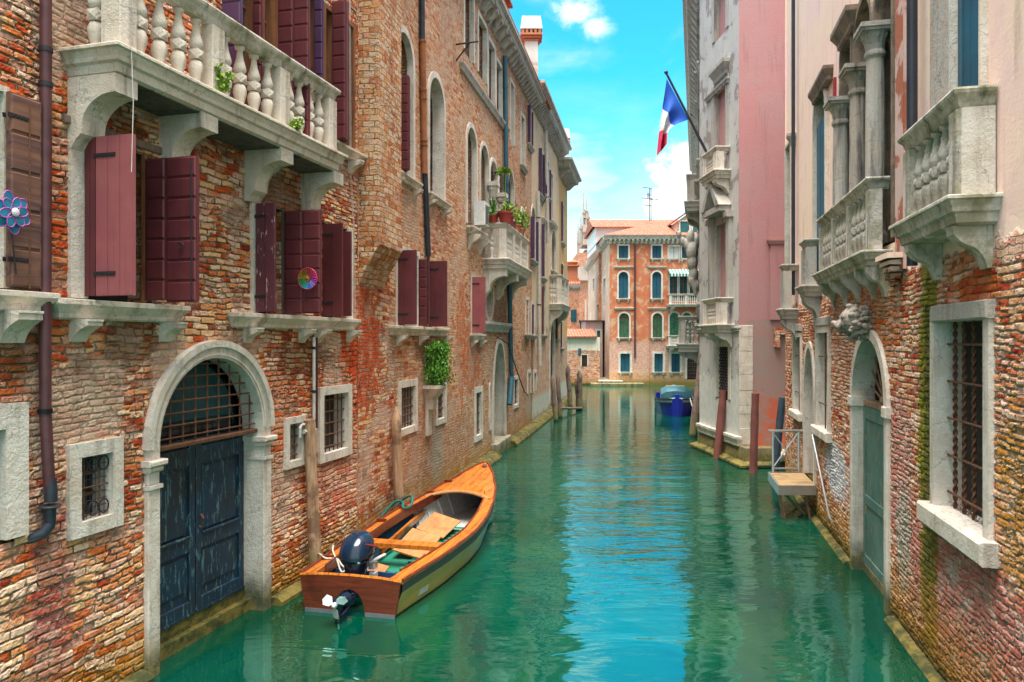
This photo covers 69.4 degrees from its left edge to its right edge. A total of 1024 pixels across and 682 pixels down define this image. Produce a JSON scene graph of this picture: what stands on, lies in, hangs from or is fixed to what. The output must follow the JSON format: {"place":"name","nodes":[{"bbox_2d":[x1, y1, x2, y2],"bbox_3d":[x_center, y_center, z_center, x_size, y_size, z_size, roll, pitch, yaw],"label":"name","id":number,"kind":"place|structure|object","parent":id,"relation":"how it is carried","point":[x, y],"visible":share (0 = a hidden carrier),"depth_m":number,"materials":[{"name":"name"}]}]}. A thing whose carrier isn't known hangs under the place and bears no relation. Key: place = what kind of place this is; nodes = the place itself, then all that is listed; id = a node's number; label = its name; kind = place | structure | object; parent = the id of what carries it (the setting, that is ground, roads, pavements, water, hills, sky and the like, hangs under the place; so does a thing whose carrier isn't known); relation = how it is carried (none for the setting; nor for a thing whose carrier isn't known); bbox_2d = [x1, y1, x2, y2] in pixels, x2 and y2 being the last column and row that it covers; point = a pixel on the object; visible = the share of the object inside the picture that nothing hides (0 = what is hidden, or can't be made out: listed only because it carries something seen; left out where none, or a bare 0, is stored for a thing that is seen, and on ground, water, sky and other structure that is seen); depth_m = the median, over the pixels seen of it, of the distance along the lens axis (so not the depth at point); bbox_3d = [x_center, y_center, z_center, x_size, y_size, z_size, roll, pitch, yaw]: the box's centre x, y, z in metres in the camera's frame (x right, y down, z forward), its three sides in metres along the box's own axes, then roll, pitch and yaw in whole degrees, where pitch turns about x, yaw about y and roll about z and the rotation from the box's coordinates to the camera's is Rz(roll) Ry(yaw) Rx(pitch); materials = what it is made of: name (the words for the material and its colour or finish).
{"place":"outdoors","nodes":[
{"label":"outdoors","id":0,"kind":"place"},
{"bbox_2d":[0,385,928,681],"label":"water","id":1,"kind":"structure","parent":0,"point":[630,535],"depth_m":9.74,"materials":[{"name":"liquid"}]},
{"bbox_2d":[0,0,401,681],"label":"brick house","id":2,"kind":"structure","parent":1,"relation":"on","point":[182,354],"depth_m":7.69,"materials":[{"name":"red brick"}]},
{"bbox_2d":[0,402,28,539],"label":"window","id":3,"kind":"structure","parent":2,"relation":"in","point":[14,417],"depth_m":5.98,"materials":[{"name":"white stone"}]},
{"bbox_2d":[0,190,29,273],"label":"pinwheel flower","id":4,"kind":"object","parent":2,"relation":"attached to","point":[14,216],"visible":1,"depth_m":5.79,"materials":[{"name":"blue plastic"}]},
{"bbox_2d":[0,84,60,342],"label":"window","id":5,"kind":"structure","parent":2,"relation":"in","point":[20,116],"depth_m":5.96,"materials":[{"name":"brown wood"}]},
{"bbox_2d":[64,436,123,540],"bbox_3d":[-3.931,1.345,6.830,0.270,0.842,0.617,0,0,15],"label":"window","id":6,"kind":"structure","parent":2,"relation":"in","point":[94,501],"depth_m":6.86,"materials":[{"name":"white stone"}]},
{"bbox_2d":[52,113,198,341],"bbox_3d":[-3.592,-0.982,7.040,0.931,1.995,1.640,0,0,15],"label":"window","id":7,"kind":"structure","parent":2,"relation":"in","point":[101,183],"depth_m":6.64,"materials":[{"name":"brown wood"}]},
{"bbox_2d":[159,429,249,661],"bbox_3d":[-3.752,2.565,8.528,0.440,2.870,1.794,0,0,15],"label":"door","id":8,"kind":"structure","parent":2,"relation":"in","point":[202,588],"depth_m":8.55,"materials":[{"name":"blue paint"}]},
{"bbox_2d":[160,359,257,451],"bbox_3d":[-3.602,0.670,8.487,0.350,0.980,1.854,0,0,15],"label":"lunette window","id":9,"kind":"structure","parent":2,"relation":"in","point":[202,403],"depth_m":8.62,"materials":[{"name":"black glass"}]},
{"bbox_2d":[214,63,234,93],"bbox_3d":[-3.018,-2.710,7.709,0.213,0.327,0.210,0,0,-41],"label":"weed","id":10,"kind":"object","parent":2,"relation":"on","point":[223,83],"visible":0.96,"depth_m":7.69,"materials":[{"name":"green plant"}]},
{"bbox_2d":[222,0,262,111],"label":"window shutter","id":11,"kind":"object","parent":2,"relation":"in","point":[249,13],"depth_m":9.05,"materials":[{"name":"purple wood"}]},
{"bbox_2d":[263,0,277,74],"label":"window","id":12,"kind":"structure","parent":2,"relation":"in","point":[270,7],"depth_m":9.60,"materials":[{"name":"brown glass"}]},
{"bbox_2d":[227,202,361,342],"bbox_3d":[-2.785,-0.860,10.130,0.861,1.793,3.100,0,0,15],"label":"window","id":13,"kind":"structure","parent":2,"relation":"in","point":[301,230],"depth_m":9.62,"materials":[{"name":"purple wood"}]},
{"bbox_2d":[283,415,305,469],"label":"window","id":14,"kind":"structure","parent":2,"relation":"in","point":[294,446],"depth_m":10.07,"materials":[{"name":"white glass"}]},
{"bbox_2d":[278,0,323,136],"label":"window shutter","id":15,"kind":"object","parent":2,"relation":"in","point":[300,22],"depth_m":9.54,"materials":[{"name":"purple wood"}]},
{"bbox_2d":[298,267,316,301],"bbox_3d":[-2.646,-0.718,9.568,0.284,0.444,0.058,0,0,22],"label":"pinwheel","id":16,"kind":"object","parent":2,"relation":"attached to","point":[303,284],"visible":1,"depth_m":9.57,"materials":[{"name":"multicoloured plastic"}]},
{"bbox_2d":[324,2,331,84],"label":"window","id":17,"kind":"structure","parent":2,"relation":"in","point":[327,9],"depth_m":11.01,"materials":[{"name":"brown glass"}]},
{"bbox_2d":[317,384,351,463],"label":"window","id":18,"kind":"structure","parent":2,"relation":"in","point":[334,431],"depth_m":11.30,"materials":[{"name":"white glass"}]},
{"bbox_2d":[322,223,352,318],"bbox_3d":[-2.618,-1.032,11.151,0.643,1.448,1.001,0,0,15],"label":"window shutter","id":19,"kind":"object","parent":2,"relation":"in","point":[337,245],"depth_m":10.66,"materials":[{"name":"brown wood"}]},
{"bbox_2d":[332,0,367,174],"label":"window","id":20,"kind":"structure","parent":2,"relation":"in","point":[341,22],"depth_m":10.93,"materials":[{"name":"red wood"}]},
{"bbox_2d":[303,419,321,564],"bbox_3d":[-2.744,2.530,10.254,0.299,2.868,0.193,0,0,0],"label":"mooring post","id":21,"kind":"object","parent":1,"relation":"in","point":[313,515],"visible":0.65,"depth_m":10.18,"materials":[{"name":"wood"}]},
{"bbox_2d":[391,407,403,508],"bbox_3d":[-2.026,2.599,13.248,0.265,2.815,0.201,0,0,0],"label":"mooring post","id":22,"kind":"object","parent":1,"relation":"in","point":[398,489],"visible":0.63,"depth_m":13.18,"materials":[{"name":"wood"}]},
{"bbox_2d":[299,461,496,622],"bbox_3d":[-1.236,3.000,12.057,1.742,1.080,6.909,0,0,13],"label":"wooden motorboat","id":23,"kind":"object","parent":1,"relation":"on","point":[395,562],"visible":0.98,"depth_m":10.55,"materials":[{"name":"paint"}]},
{"bbox_2d":[381,495,413,515],"bbox_3d":[-1.925,2.847,12.725,0.493,0.294,0.737,0,0,13],"label":"mooring rope","id":24,"kind":"object","parent":23,"relation":"attached to","point":[400,503],"visible":0.98,"depth_m":12.61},
{"bbox_2d":[388,0,550,503],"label":"brick palace","id":25,"kind":"structure","parent":1,"relation":"on","point":[470,81],"depth_m":18.41,"materials":[{"name":"brown brick"}]},
{"bbox_2d":[396,245,419,326],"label":"window","id":26,"kind":"structure","parent":25,"relation":"in","point":[407,265],"depth_m":13.55,"materials":[{"name":"brown wood"}]},
{"bbox_2d":[398,378,417,435],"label":"window","id":27,"kind":"structure","parent":25,"relation":"in","point":[407,389],"depth_m":14.41,"materials":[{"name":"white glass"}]},
{"bbox_2d":[401,24,423,199],"bbox_3d":[-2.068,-4.345,14.027,0.545,3.171,1.480,0,0,11],"label":"window","id":28,"kind":"structure","parent":25,"relation":"in","point":[407,81],"depth_m":14.09,"materials":[{"name":"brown wood"}]},
{"bbox_2d":[388,259,452,345],"bbox_3d":[-1.803,-0.790,14.961,0.717,1.801,3.656,0,0,11],"label":"window","id":29,"kind":"structure","parent":25,"relation":"in","point":[438,269],"depth_m":15.40,"materials":[{"name":"brown wood"}]},
{"bbox_2d":[422,339,455,386],"bbox_3d":[-1.534,0.480,15.410,0.727,1.025,1.013,0,0,11],"label":"hanging plant","id":30,"kind":"object","parent":25,"relation":"on","point":[438,370],"visible":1,"depth_m":15.25,"materials":[{"name":"green plant"}]},
{"bbox_2d":[427,71,452,217],"bbox_3d":[-1.760,-4.281,16.116,0.611,3.050,1.567,0,0,11],"label":"window","id":31,"kind":"structure","parent":25,"relation":"in","point":[437,197],"depth_m":16.63,"materials":[{"name":"white stone"}]},
{"bbox_2d":[435,382,446,425],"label":"window","id":32,"kind":"structure","parent":25,"relation":"in","point":[441,409],"depth_m":16.63,"materials":[{"name":"white stone"}]},
{"bbox_2d":[463,0,474,64],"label":"window","id":33,"kind":"structure","parent":25,"relation":"in","point":[471,2],"depth_m":19.37,"materials":[{"name":"white stone"}]},
{"bbox_2d":[465,122,489,254],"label":"window","id":34,"kind":"structure","parent":25,"relation":"in","point":[475,234],"depth_m":19.64,"materials":[{"name":"white stone"}]},
{"bbox_2d":[470,274,486,347],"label":"window","id":35,"kind":"structure","parent":25,"relation":"in","point":[478,284],"depth_m":19.15,"materials":[{"name":"red wood"}]},
{"bbox_2d":[474,386,482,442],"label":"window","id":36,"kind":"structure","parent":25,"relation":"in","point":[478,391],"depth_m":20.24,"materials":[{"name":"white stone"}]},
{"bbox_2d":[477,9,487,84],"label":"window","id":37,"kind":"structure","parent":25,"relation":"in","point":[480,21],"depth_m":20.88,"materials":[{"name":"white stone"}]},
{"bbox_2d":[479,141,489,257],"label":"window","id":38,"kind":"structure","parent":25,"relation":"in","point":[483,146],"depth_m":21.15,"materials":[{"name":"white stone"}]},
{"bbox_2d":[486,285,493,320],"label":"window","id":39,"kind":"structure","parent":25,"relation":"in","point":[490,297],"depth_m":21.71,"materials":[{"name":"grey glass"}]},
{"bbox_2d":[487,34,495,105],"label":"window","id":40,"kind":"structure","parent":25,"relation":"in","point":[491,45],"depth_m":21.98,"materials":[{"name":"white stone"}]},
{"bbox_2d":[490,157,497,257],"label":"window","id":41,"kind":"structure","parent":25,"relation":"in","point":[492,162],"depth_m":22.32,"materials":[{"name":"white stone"}]},
{"bbox_2d":[495,55,502,117],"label":"window","id":42,"kind":"structure","parent":25,"relation":"in","point":[499,66],"depth_m":23.05,"materials":[{"name":"white stone"}]},
{"bbox_2d":[491,337,510,453],"bbox_3d":[-0.584,1.903,22.761,0.700,3.994,2.372,0,0,11],"label":"door","id":43,"kind":"structure","parent":25,"relation":"in","point":[501,441],"depth_m":23.54,"materials":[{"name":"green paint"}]},
{"bbox_2d":[496,166,512,223],"bbox_3d":[-0.211,-4.019,20.490,0.504,1.547,0.551,0,0,0],"label":"potted plant","id":44,"kind":"object","parent":25,"relation":"on","point":[505,216],"visible":1,"depth_m":20.38,"materials":[{"name":"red plant"}]},
{"bbox_2d":[510,76,514,146],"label":"window","id":45,"kind":"structure","parent":25,"relation":"in","point":[512,86],"depth_m":25.11,"materials":[{"name":"white glass"}]},
{"bbox_2d":[513,375,518,408],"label":"window","id":46,"kind":"structure","parent":25,"relation":"in","point":[516,381],"depth_m":25.73,"materials":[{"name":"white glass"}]},
{"bbox_2d":[515,207,529,235],"bbox_3d":[0.231,-3.671,22.912,0.602,0.852,0.766,0,0,26],"label":"potted plant","id":47,"kind":"object","parent":25,"relation":"on","point":[522,223],"visible":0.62,"depth_m":22.90,"materials":[{"name":"green plant"}]},
{"bbox_2d":[520,110,528,174],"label":"window","id":48,"kind":"structure","parent":25,"relation":"in","point":[523,168],"depth_m":27.21,"materials":[{"name":"beige glass"}]},
{"bbox_2d":[430,79,571,426],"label":"cream house","id":49,"kind":"structure","parent":1,"relation":"on","point":[548,139],"depth_m":32.22,"materials":[{"name":"beige paint"}]},
{"bbox_2d":[527,103,534,153],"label":"window","id":50,"kind":"structure","parent":49,"relation":"in","point":[530,114],"depth_m":27.91,"materials":[{"name":"purple wood"}]},
{"bbox_2d":[530,205,538,266],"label":"window","id":51,"kind":"structure","parent":49,"relation":"in","point":[534,225],"depth_m":29.21,"materials":[{"name":"purple wood"}]},
{"bbox_2d":[539,146,545,202],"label":"window","id":52,"kind":"structure","parent":49,"relation":"in","point":[541,155],"depth_m":31.10,"materials":[{"name":"purple wood"}]},
{"bbox_2d":[541,217,547,282],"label":"window","id":53,"kind":"structure","parent":49,"relation":"in","point":[544,221],"depth_m":31.41,"materials":[{"name":"beige stone"}]},
{"bbox_2d":[541,283,547,338],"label":"window","id":54,"kind":"structure","parent":49,"relation":"in","point":[544,336],"depth_m":31.93,"materials":[{"name":"grey stone"}]},
{"bbox_2d":[549,323,554,408],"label":"window","id":55,"kind":"structure","parent":49,"relation":"in","point":[551,328],"depth_m":35.37,"materials":[{"name":"grey stone"}]},
{"bbox_2d":[549,169,555,229],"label":"window","id":56,"kind":"structure","parent":49,"relation":"in","point":[551,224],"depth_m":34.42,"materials":[{"name":"stone"}]},
{"bbox_2d":[551,219,558,274],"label":"window","id":57,"kind":"structure","parent":49,"relation":"in","point":[553,272],"depth_m":35.95,"materials":[{"name":"beige stone"}]},
{"bbox_2d":[550,375,557,421],"bbox_3d":[1.807,2.883,31.002,0.428,2.806,0.233,0,0,0],"label":"mooring post","id":58,"kind":"object","parent":1,"relation":"in","point":[554,404],"visible":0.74,"depth_m":30.93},
{"bbox_2d":[556,374,562,417],"bbox_3d":[2.096,2.904,32.305,0.343,2.824,0.228,0,0,0],"label":"mooring post","id":59,"kind":"object","parent":1,"relation":"in","point":[559,399],"visible":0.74,"depth_m":32.22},
{"bbox_2d":[565,365,572,406],"bbox_3d":[2.920,2.791,37.501,0.424,3.030,0.284,0,0,0],"label":"mooring post","id":60,"kind":"object","parent":1,"relation":"in","point":[569,390],"visible":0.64,"depth_m":37.40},
{"bbox_2d":[557,157,581,404],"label":"ochre house","id":61,"kind":"structure","parent":1,"relation":"on","point":[569,177],"depth_m":39.19,"materials":[{"name":"brown"}]},
{"bbox_2d":[577,370,582,410],"bbox_3d":[3.274,2.885,35.696,0.315,2.855,0.308,0,0,0],"label":"mooring post","id":62,"kind":"object","parent":1,"relation":"in","point":[579,389],"visible":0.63,"depth_m":35.60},
{"bbox_2d":[655,385,693,416],"bbox_3d":[8.006,2.960,36.277,2.000,1.480,7.120,0,0,11],"label":"blue boat","id":63,"kind":"object","parent":1,"relation":"on","point":[672,400],"visible":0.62,"depth_m":33.48,"materials":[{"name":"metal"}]},
{"bbox_2d":[676,0,699,362],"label":"carved palace","id":64,"kind":"structure","parent":1,"relation":"in","point":[690,243],"depth_m":31.31,"materials":[{"name":"grey stone"}]},
{"bbox_2d":[689,343,699,436],"bbox_3d":[6.633,1.950,26.225,0.406,3.706,1.019,0,0,43],"label":"mooring pole","id":65,"kind":"object","parent":1,"relation":"in","point":[694,419],"visible":0.54,"depth_m":25.93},
{"bbox_2d":[713,390,726,458],"bbox_3d":[5.939,2.869,21.300,0.505,2.877,0.258,0,0,0],"label":"mooring pole","id":66,"kind":"object","parent":1,"relation":"in","point":[720,423],"visible":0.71,"depth_m":21.20,"materials":[{"name":"wood"}]},
{"bbox_2d":[689,0,781,467],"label":"grey palazzo","id":67,"kind":"structure","parent":1,"relation":"in","point":[720,329],"depth_m":21.15,"materials":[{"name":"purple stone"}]},
{"bbox_2d":[657,70,706,154],"bbox_3d":[5.195,-6.536,21.998,1.778,2.966,0.434,0,0,0],"label":"flag","id":68,"kind":"object","parent":67,"relation":"attached to","point":[674,111],"visible":0.99,"depth_m":22.00,"materials":[{"name":"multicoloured fabric"}]},
{"bbox_2d":[704,57,729,154],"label":"window","id":69,"kind":"structure","parent":67,"relation":"in","point":[719,74],"depth_m":21.70,"materials":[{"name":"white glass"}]},
{"bbox_2d":[714,217,724,297],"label":"window","id":70,"kind":"structure","parent":67,"relation":"in","point":[720,221],"depth_m":22.04,"materials":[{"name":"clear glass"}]},
{"bbox_2d":[711,0,728,44],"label":"window","id":71,"kind":"structure","parent":67,"relation":"in","point":[714,3],"depth_m":22.19,"materials":[{"name":"purple paint"}]},
{"bbox_2d":[715,341,730,399],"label":"window","id":72,"kind":"structure","parent":67,"relation":"in","point":[719,360],"depth_m":21.63,"materials":[{"name":"grey stone"}]},
{"bbox_2d":[719,0,784,448],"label":"pink house","id":73,"kind":"structure","parent":1,"relation":"on","point":[761,141],"depth_m":20.30,"materials":[{"name":"paint"}]},
{"bbox_2d":[749,393,758,473],"bbox_3d":[6.169,2.829,18.900,0.289,2.951,0.220,0,0,0],"label":"mooring pole","id":74,"kind":"object","parent":1,"relation":"in","point":[753,459],"visible":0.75,"depth_m":18.82,"materials":[{"name":"wood"}]},
{"bbox_2d":[771,397,784,471],"bbox_3d":[6.626,2.862,18.550,0.470,2.861,0.206,0,0,0],"label":"mooring pole","id":75,"kind":"object","parent":1,"relation":"in","point":[779,422],"visible":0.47,"depth_m":18.47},
{"bbox_2d":[768,430,815,519],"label":"landing platform","id":76,"kind":"structure","parent":1,"relation":"in","point":[787,484],"depth_m":14.50,"materials":[{"name":"wood"}]},
{"bbox_2d":[775,0,1023,681],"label":"brick villa","id":77,"kind":"object","parent":1,"relation":"on","point":[900,311],"visible":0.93,"depth_m":7.95,"materials":[{"name":"brown brick"}]},
{"bbox_2d":[785,141,792,307],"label":"window","id":78,"kind":"structure","parent":77,"relation":"in","point":[787,148],"depth_m":17.99,"materials":[{"name":"white stone"}]},
{"bbox_2d":[788,324,802,421],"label":"window","id":79,"kind":"structure","parent":77,"relation":"in","point":[795,412],"depth_m":16.74,"materials":[{"name":"white stone"}]},
{"bbox_2d":[802,341,816,484],"bbox_3d":[6.116,1.398,14.719,0.430,2.744,1.377,0,0,13],"label":"door","id":80,"kind":"structure","parent":77,"relation":"in","point":[809,463],"depth_m":15.28,"materials":[{"name":"stone"}]},
{"bbox_2d":[812,88,828,271],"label":"window","id":81,"kind":"structure","parent":77,"relation":"in","point":[820,117],"depth_m":13.77,"materials":[{"name":"white stone"}]},
{"bbox_2d":[810,316,832,442],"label":"window","id":82,"kind":"structure","parent":77,"relation":"in","point":[821,428],"depth_m":13.85,"materials":[{"name":"white stone"}]},
{"bbox_2d":[839,34,852,142],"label":"window","id":83,"kind":"structure","parent":77,"relation":"in","point":[846,56],"depth_m":11.79,"materials":[{"name":"grey wood"}]},
{"bbox_2d":[852,0,882,247],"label":"window","id":84,"kind":"structure","parent":77,"relation":"in","point":[864,12],"depth_m":10.71,"materials":[{"name":"grey wood"}]},
{"bbox_2d":[863,405,883,585],"bbox_3d":[5.052,2.325,10.087,0.095,2.750,1.758,0,0,13],"label":"door","id":85,"kind":"structure","parent":77,"relation":"in","point":[873,423],"depth_m":10.44,"materials":[{"name":"green paint"}]},
{"bbox_2d":[873,0,894,244],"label":"window","id":86,"kind":"structure","parent":77,"relation":"in","point":[882,9],"depth_m":9.68,"materials":[{"name":"grey wood"}]},
{"bbox_2d":[917,299,1000,568],"bbox_3d":[4.270,0.760,6.814,0.530,2.201,1.676,0,0,13],"label":"window","id":87,"kind":"structure","parent":77,"relation":"in","point":[960,507],"depth_m":7.04,"materials":[{"name":"white stone"}]},
{"bbox_2d":[930,0,988,145],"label":"window","id":88,"kind":"structure","parent":77,"relation":"in","point":[973,15],"depth_m":6.92,"materials":[{"name":"teal paint"}]},
{"bbox_2d":[509,0,695,264],"label":"sky","id":89,"kind":"structure","parent":0,"point":[602,64],"materials":[{"name":"blue"}]},
{"bbox_2d":[589,377,643,385],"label":"quay","id":90,"kind":"structure","parent":0,"point":[603,381],"depth_m":54.82,"materials":[{"name":"stone"}]},
{"label":"ground","id":91,"kind":"structure","parent":0,"visible":0},
{"bbox_2d":[567,260,581,328],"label":"pink brick house","id":92,"kind":"structure","parent":91,"relation":"on","point":[575,285],"depth_m":64.00,"materials":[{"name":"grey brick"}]},
{"bbox_2d":[573,189,589,328],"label":"gothic church","id":93,"kind":"structure","parent":91,"relation":"on","point":[581,259],"depth_m":100.40,"materials":[{"name":"brick"}]},
{"bbox_2d":[567,329,599,384],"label":"brick house","id":94,"kind":"structure","parent":91,"relation":"on","point":[583,347],"depth_m":56.00,"materials":[{"name":"beige brick"}]},
{"bbox_2d":[579,320,604,376],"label":"mauve house","id":95,"kind":"structure","parent":91,"relation":"on","point":[596,326],"depth_m":60.00,"materials":[{"name":"pink paint"}]},
{"bbox_2d":[583,213,697,384],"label":"red palace","id":96,"kind":"structure","parent":91,"relation":"on","point":[642,297],"depth_m":56.00,"materials":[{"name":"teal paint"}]},
{"bbox_2d":[616,244,630,262],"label":"window","id":97,"kind":"structure","parent":96,"relation":"in","point":[623,250],"depth_m":55.99,"materials":[{"name":"teal paint"}]},
{"bbox_2d":[614,266,632,302],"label":"window","id":98,"kind":"structure","parent":96,"relation":"in","point":[623,277],"depth_m":56.15,"materials":[{"name":"teal paint"}]},
{"bbox_2d":[614,308,633,341],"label":"window","id":99,"kind":"structure","parent":96,"relation":"in","point":[624,318],"depth_m":56.15,"materials":[{"name":"green wood"}]},
{"bbox_2d":[618,352,632,375],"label":"window","id":100,"kind":"structure","parent":96,"relation":"in","point":[624,358],"depth_m":56.15,"materials":[{"name":"teal paint"}]},
{"bbox_2d":[650,244,663,262],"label":"window","id":101,"kind":"structure","parent":96,"relation":"in","point":[656,249],"depth_m":56.14,"materials":[{"name":"teal paint"}]},
{"bbox_2d":[647,266,666,302],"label":"window","id":102,"kind":"structure","parent":96,"relation":"in","point":[656,276],"depth_m":56.15,"materials":[{"name":"teal paint"}]},
{"bbox_2d":[648,308,666,341],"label":"window","id":103,"kind":"structure","parent":96,"relation":"in","point":[657,318],"depth_m":56.03,"materials":[{"name":"green wood"}]},
{"bbox_2d":[652,352,665,375],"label":"window","id":104,"kind":"structure","parent":96,"relation":"in","point":[658,358],"depth_m":56.14,"materials":[{"name":"teal paint"}]},
{"bbox_2d":[669,275,677,299],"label":"window","id":105,"kind":"structure","parent":96,"relation":"in","point":[673,280],"depth_m":56.15,"materials":[{"name":"teal glass"}]},
{"bbox_2d":[667,245,680,262],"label":"window","id":106,"kind":"structure","parent":96,"relation":"in","point":[674,251],"depth_m":56.15,"materials":[{"name":"white paint"}]},
{"bbox_2d":[668,311,680,334],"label":"window","id":107,"kind":"structure","parent":96,"relation":"in","point":[673,320],"depth_m":56.15,"materials":[{"name":"green wood"}]},
{"bbox_2d":[669,352,682,375],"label":"window","id":108,"kind":"structure","parent":96,"relation":"in","point":[675,360],"depth_m":56.15,"materials":[{"name":"teal paint"}]},
{"bbox_2d":[679,276,687,299],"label":"window","id":109,"kind":"structure","parent":96,"relation":"in","point":[683,280],"depth_m":56.15,"materials":[{"name":"teal glass"}]},
{"bbox_2d":[685,358,696,378],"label":"door","id":110,"kind":"structure","parent":96,"relation":"in","point":[690,365],"depth_m":56.27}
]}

